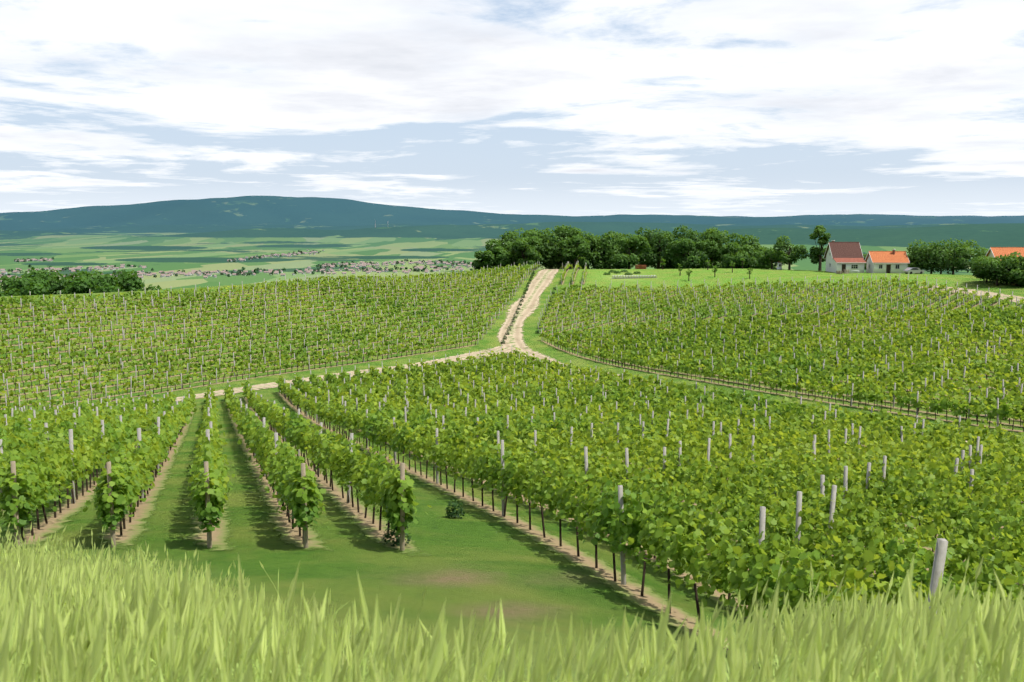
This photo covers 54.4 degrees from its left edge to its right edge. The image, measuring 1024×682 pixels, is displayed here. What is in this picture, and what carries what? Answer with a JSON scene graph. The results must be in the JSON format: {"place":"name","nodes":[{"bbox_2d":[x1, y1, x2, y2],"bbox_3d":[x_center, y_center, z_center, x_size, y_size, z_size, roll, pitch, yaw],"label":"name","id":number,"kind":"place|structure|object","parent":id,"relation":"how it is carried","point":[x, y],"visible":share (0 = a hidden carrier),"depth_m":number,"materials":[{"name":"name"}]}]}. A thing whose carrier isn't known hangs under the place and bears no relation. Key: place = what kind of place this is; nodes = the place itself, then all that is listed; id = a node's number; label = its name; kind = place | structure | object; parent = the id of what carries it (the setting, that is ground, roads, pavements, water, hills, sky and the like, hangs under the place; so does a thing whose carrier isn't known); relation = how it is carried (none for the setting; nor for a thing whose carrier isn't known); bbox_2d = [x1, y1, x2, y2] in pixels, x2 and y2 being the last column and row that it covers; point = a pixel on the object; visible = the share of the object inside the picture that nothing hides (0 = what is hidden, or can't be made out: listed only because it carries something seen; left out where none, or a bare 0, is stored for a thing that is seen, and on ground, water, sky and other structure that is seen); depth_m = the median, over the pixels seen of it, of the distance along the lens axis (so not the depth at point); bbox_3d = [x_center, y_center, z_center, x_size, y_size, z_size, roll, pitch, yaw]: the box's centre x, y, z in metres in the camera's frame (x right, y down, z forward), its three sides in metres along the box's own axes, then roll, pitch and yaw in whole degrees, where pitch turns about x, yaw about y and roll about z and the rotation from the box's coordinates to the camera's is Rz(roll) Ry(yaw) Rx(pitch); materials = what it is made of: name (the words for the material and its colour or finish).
{"place":"outdoors","nodes":[
{"label":"outdoors","id":0,"kind":"place"},
{"bbox_2d":[0,250,775,281],"bbox_3d":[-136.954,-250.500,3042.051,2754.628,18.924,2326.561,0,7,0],"label":"village","id":1,"kind":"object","parent":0,"point":[362,264],"depth_m":2450.53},
{"bbox_2d":[0,268,1023,681],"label":"vineyard hill","id":2,"kind":"structure","parent":0,"point":[470,566],"depth_m":26.24,"materials":[{"name":"green plant"}]},
{"bbox_2d":[0,274,46,293],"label":"tree","id":3,"kind":"object","parent":2,"relation":"on","point":[6,281],"visible":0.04,"depth_m":220.44,"materials":[{"name":"green plant"}]},
{"bbox_2d":[1,276,50,295],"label":"tree","id":4,"kind":"object","parent":2,"relation":"on","point":[25,286],"visible":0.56,"depth_m":209.89,"materials":[{"name":"green plant"}]},
{"bbox_2d":[20,267,71,294],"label":"tree","id":5,"kind":"object","parent":2,"relation":"on","point":[52,278],"visible":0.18,"depth_m":225.09,"materials":[{"name":"green plant"}]},
{"bbox_2d":[50,270,114,294],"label":"tree","id":6,"kind":"object","parent":2,"relation":"on","point":[77,274],"visible":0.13,"depth_m":231.63,"materials":[{"name":"green plant"}]},
{"bbox_2d":[63,276,119,293],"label":"tree","id":7,"kind":"object","parent":2,"relation":"on","point":[81,285],"visible":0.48,"depth_m":218.75,"materials":[{"name":"green plant"}]},
{"bbox_2d":[82,269,144,291],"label":"tree","id":8,"kind":"object","parent":2,"relation":"on","point":[128,276],"visible":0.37,"depth_m":233.52,"materials":[{"name":"green plant"}]},
{"bbox_2d":[121,279,161,291],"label":"tree","id":9,"kind":"object","parent":2,"relation":"on","point":[141,288],"visible":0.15,"depth_m":236.22,"materials":[{"name":"green plant"}]},
{"bbox_2d":[161,346,515,400],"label":"dirt road","id":10,"kind":"structure","parent":2,"relation":"on","point":[496,350],"depth_m":143.77,"materials":[{"name":"beige soil"}]},
{"bbox_2d":[471,246,507,270],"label":"ridge tree","id":11,"kind":"object","parent":2,"relation":"on","point":[488,257],"visible":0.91,"depth_m":260.48,"materials":[{"name":"green plant"}]},
{"bbox_2d":[485,239,517,268],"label":"ridge tree","id":12,"kind":"object","parent":2,"relation":"on","point":[509,256],"visible":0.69,"depth_m":263.85,"materials":[{"name":"green plant"}]},
{"bbox_2d":[382,270,640,546],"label":"row end shrubs","id":13,"kind":"object","parent":2,"relation":"on","point":[454,512],"visible":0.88,"depth_m":28.20,"materials":[{"name":"green plant"}]},
{"bbox_2d":[0,261,1022,612],"bbox_3d":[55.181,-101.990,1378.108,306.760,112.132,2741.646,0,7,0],"label":"vineyard posts","id":14,"kind":"object","parent":2,"relation":"on","point":[940,559],"visible":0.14,"depth_m":90.81,"materials":[{"name":"wood"}]},
{"bbox_2d":[0,523,1023,681],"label":"tall grass","id":15,"kind":"structure","parent":2,"relation":"on","point":[64,619],"depth_m":2.85,"materials":[{"name":"green plant"}]},
{"bbox_2d":[0,269,1023,667],"bbox_3d":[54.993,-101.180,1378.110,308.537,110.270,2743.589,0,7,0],"label":"bare soil strips","id":16,"kind":"object","parent":2,"relation":"on","point":[630,589],"visible":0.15,"depth_m":38.73,"materials":[{"name":"brown soil"}]},
{"bbox_2d":[0,262,1023,472],"bbox_3d":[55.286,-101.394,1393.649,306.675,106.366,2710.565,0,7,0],"label":"vine leaves","id":17,"kind":"object","parent":16,"relation":"on","point":[788,419],"visible":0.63,"depth_m":121.83,"materials":[{"name":"green plant"}]},
{"bbox_2d":[0,267,1023,628],"bbox_3d":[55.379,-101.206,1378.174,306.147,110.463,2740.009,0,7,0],"label":"vine trunks","id":18,"kind":"object","parent":2,"relation":"on","point":[440,371],"visible":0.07,"depth_m":129.05,"materials":[{"name":"brown wood"}]},
{"bbox_2d":[0,412,1023,630],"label":"vine leaves","id":19,"kind":"object","parent":18,"relation":"attached to","point":[656,519],"visible":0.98,"depth_m":25.63,"materials":[{"name":"green plant"}]},
{"bbox_2d":[489,231,543,269],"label":"ridge tree","id":20,"kind":"object","parent":2,"relation":"on","point":[505,238],"visible":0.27,"depth_m":269.43,"materials":[{"name":"green plant"}]},
{"bbox_2d":[512,236,542,269],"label":"ridge tree","id":21,"kind":"object","parent":2,"relation":"on","point":[523,247],"visible":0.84,"depth_m":258.67,"materials":[{"name":"green plant"}]},
{"bbox_2d":[511,227,559,268],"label":"ridge tree","id":22,"kind":"object","parent":2,"relation":"on","point":[531,232],"visible":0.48,"depth_m":275.61,"materials":[{"name":"green plant"}]},
{"bbox_2d":[533,228,571,268],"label":"ridge tree","id":23,"kind":"object","parent":2,"relation":"on","point":[554,240],"visible":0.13,"depth_m":281.29,"materials":[{"name":"green plant"}]},
{"bbox_2d":[540,225,589,267],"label":"ridge tree","id":24,"kind":"object","parent":2,"relation":"on","point":[558,231],"visible":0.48,"depth_m":276.42,"materials":[{"name":"green plant"}]},
{"bbox_2d":[558,234,590,266],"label":"ridge tree","id":25,"kind":"object","parent":2,"relation":"on","point":[580,247],"visible":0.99,"depth_m":264.19,"materials":[{"name":"green plant"}]},
{"bbox_2d":[497,269,653,385],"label":"track gravel","id":26,"kind":"structure","parent":2,"relation":"on","point":[540,282],"depth_m":195.83,"materials":[{"name":"beige gravel"}]},
{"bbox_2d":[569,228,605,268],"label":"ridge tree","id":27,"kind":"object","parent":2,"relation":"on","point":[591,239],"visible":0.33,"depth_m":280.41,"materials":[{"name":"green plant"}]},
{"bbox_2d":[579,231,620,268],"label":"ridge tree","id":28,"kind":"object","parent":2,"relation":"on","point":[602,263],"visible":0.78,"depth_m":278.19,"materials":[{"name":"green plant"}]},
{"bbox_2d":[596,231,631,268],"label":"ridge tree","id":29,"kind":"object","parent":2,"relation":"on","point":[616,234],"visible":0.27,"depth_m":279.90,"materials":[{"name":"green plant"}]},
{"bbox_2d":[611,234,650,268],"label":"ridge tree","id":30,"kind":"object","parent":2,"relation":"on","point":[632,254],"visible":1,"depth_m":268.06,"materials":[{"name":"green plant"}]},
{"bbox_2d":[611,275,656,278],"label":"fence","id":31,"kind":"object","parent":2,"relation":"on","point":[618,277],"visible":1,"depth_m":235.60,"materials":[{"name":"grey wood"}]},
{"bbox_2d":[635,265,646,268],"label":"firewood pile","id":32,"kind":"object","parent":2,"relation":"on","point":[640,267],"visible":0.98,"depth_m":261.05,"materials":[{"name":"brown wood"}]},
{"bbox_2d":[624,226,663,267],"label":"ridge tree","id":33,"kind":"object","parent":2,"relation":"on","point":[653,248],"visible":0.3,"depth_m":289.72,"materials":[{"name":"green plant"}]},
{"bbox_2d":[639,228,677,268],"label":"ridge tree","id":34,"kind":"object","parent":2,"relation":"on","point":[655,237],"visible":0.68,"depth_m":284.99,"materials":[{"name":"green plant"}]},
{"bbox_2d":[660,225,692,268],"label":"ridge tree","id":35,"kind":"object","parent":2,"relation":"on","point":[682,230],"visible":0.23,"depth_m":291.34,"materials":[{"name":"green plant"}]},
{"bbox_2d":[665,238,700,268],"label":"ridge tree","id":36,"kind":"object","parent":2,"relation":"on","point":[680,249],"visible":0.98,"depth_m":267.13,"materials":[{"name":"green plant"}]},
{"bbox_2d":[665,230,711,268],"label":"ridge tree","id":37,"kind":"object","parent":2,"relation":"on","point":[696,239],"visible":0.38,"depth_m":281.90,"materials":[{"name":"green plant"}]},
{"bbox_2d":[690,229,731,268],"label":"ridge tree","id":38,"kind":"object","parent":2,"relation":"on","point":[723,237],"visible":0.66,"depth_m":283.80,"materials":[{"name":"green plant"}]},
{"bbox_2d":[712,266,717,276],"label":"orchard tree","id":39,"kind":"object","parent":2,"relation":"on","point":[715,270],"visible":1,"depth_m":233.11,"materials":[{"name":"green plant"}]},
{"bbox_2d":[703,227,740,268],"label":"ridge tree","id":40,"kind":"object","parent":2,"relation":"on","point":[733,236],"visible":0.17,"depth_m":286.33,"materials":[{"name":"green plant"}]},
{"bbox_2d":[719,242,757,268],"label":"ridge tree","id":41,"kind":"object","parent":2,"relation":"on","point":[736,256],"visible":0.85,"depth_m":265.62,"materials":[{"name":"green plant"}]},
{"bbox_2d":[730,234,766,268],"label":"ridge tree","id":42,"kind":"object","parent":2,"relation":"on","point":[745,240],"visible":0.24,"depth_m":280.44,"materials":[{"name":"green plant"}]},
{"bbox_2d":[745,248,776,268],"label":"ridge tree","id":43,"kind":"object","parent":2,"relation":"on","point":[757,251],"visible":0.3,"depth_m":277.12,"materials":[{"name":"green plant"}]},
{"bbox_2d":[756,247,785,268],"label":"yard tree","id":44,"kind":"object","parent":2,"relation":"on","point":[764,259],"visible":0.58,"depth_m":260.69,"materials":[{"name":"green plant"}]},
{"bbox_2d":[777,260,781,269],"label":"wayside shrine","id":45,"kind":"object","parent":2,"relation":"on","point":[779,265],"visible":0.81,"depth_m":251.06,"materials":[{"name":"white paint"}]},
{"bbox_2d":[770,235,808,269],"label":"yard tree","id":46,"kind":"object","parent":2,"relation":"on","point":[789,257],"visible":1,"depth_m":248.54,"materials":[{"name":"green plant"}]},
{"bbox_2d":[808,225,830,270],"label":"yard tree","id":47,"kind":"object","parent":2,"relation":"on","point":[815,255],"visible":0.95,"depth_m":242.78,"materials":[{"name":"green plant"}]},
{"bbox_2d":[836,269,848,273],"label":"tractor","id":48,"kind":"object","parent":2,"relation":"on","point":[838,272],"visible":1,"depth_m":229.09,"materials":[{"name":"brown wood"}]},
{"bbox_2d":[823,240,865,272],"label":"house","id":49,"kind":"structure","parent":2,"relation":"on","point":[841,256],"depth_m":235.24,"materials":[{"name":"tile"}]},
{"bbox_2d":[863,254,866,269],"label":"yard tree","id":50,"kind":"object","parent":2,"relation":"on","point":[864,257],"visible":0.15,"depth_m":247.31,"materials":[{"name":"green plant"}]},
{"bbox_2d":[865,249,909,272],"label":"house","id":51,"kind":"structure","parent":2,"relation":"on","point":[893,261],"depth_m":230.93,"materials":[{"name":"tile"}]},
{"bbox_2d":[903,268,924,273],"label":"parked car","id":52,"kind":"object","parent":2,"relation":"on","point":[912,270],"visible":0.98,"depth_m":224.92,"materials":[{"name":"grey paint"}]},
{"bbox_2d":[907,253,923,273],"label":"yard tree","id":53,"kind":"object","parent":2,"relation":"on","point":[912,263],"visible":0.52,"depth_m":236.04,"materials":[{"name":"green plant"}]},
{"bbox_2d":[906,239,954,273],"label":"yard tree","id":54,"kind":"object","parent":2,"relation":"on","point":[919,251],"visible":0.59,"depth_m":230.60,"materials":[{"name":"green plant"}]},
{"bbox_2d":[921,238,978,274],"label":"yard tree","id":55,"kind":"object","parent":2,"relation":"on","point":[943,257],"visible":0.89,"depth_m":226.54,"materials":[{"name":"green plant"}]},
{"bbox_2d":[948,245,988,272],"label":"yard tree","id":56,"kind":"object","parent":2,"relation":"on","point":[962,261],"visible":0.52,"depth_m":220.64,"materials":[{"name":"green plant"}]},
{"bbox_2d":[920,285,1023,301],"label":"dirt road","id":57,"kind":"structure","parent":2,"relation":"on","point":[1003,296],"depth_m":180.23,"materials":[{"name":"beige soil"}]},
{"bbox_2d":[971,256,1004,281],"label":"bush","id":58,"kind":"object","parent":2,"relation":"on","point":[978,276],"visible":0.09,"depth_m":195.51,"materials":[{"name":"green plant"}]},
{"bbox_2d":[971,254,1021,284],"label":"bush","id":59,"kind":"object","parent":2,"relation":"on","point":[986,266],"visible":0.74,"depth_m":188.79,"materials":[{"name":"green plant"}]},
{"bbox_2d":[982,260,1014,283],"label":"bush","id":60,"kind":"object","parent":2,"relation":"on","point":[989,277],"visible":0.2,"depth_m":190.83,"materials":[{"name":"green plant"}]},
{"bbox_2d":[985,247,1023,257],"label":"house","id":61,"kind":"structure","parent":2,"relation":"on","point":[996,251],"depth_m":210.35,"materials":[{"name":"orange tile"}]},
{"bbox_2d":[1000,251,1023,284],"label":"bush","id":62,"kind":"object","parent":2,"relation":"on","point":[1010,257],"visible":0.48,"depth_m":186.02,"materials":[{"name":"green plant"}]},
{"bbox_2d":[1006,268,1023,286],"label":"bush","id":63,"kind":"object","parent":2,"relation":"on","point":[1018,274],"visible":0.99,"depth_m":184.26,"materials":[{"name":"green plant"}]},
{"bbox_2d":[1012,256,1023,270],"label":"bush","id":64,"kind":"object","parent":2,"relation":"on","point":[1021,259],"visible":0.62,"depth_m":186.31,"materials":[{"name":"green plant"}]},
{"bbox_2d":[0,196,1023,293],"bbox_3d":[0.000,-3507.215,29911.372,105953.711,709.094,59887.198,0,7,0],"label":"valley and hills","id":65,"kind":"structure","parent":0,"point":[207,234],"depth_m":5953.74,"materials":[{"name":"green plant"}]},
{"bbox_2d":[0,0,1023,216],"label":"sky","id":66,"kind":"structure","parent":0,"point":[750,108],"materials":[{"name":"white"}]}
]}

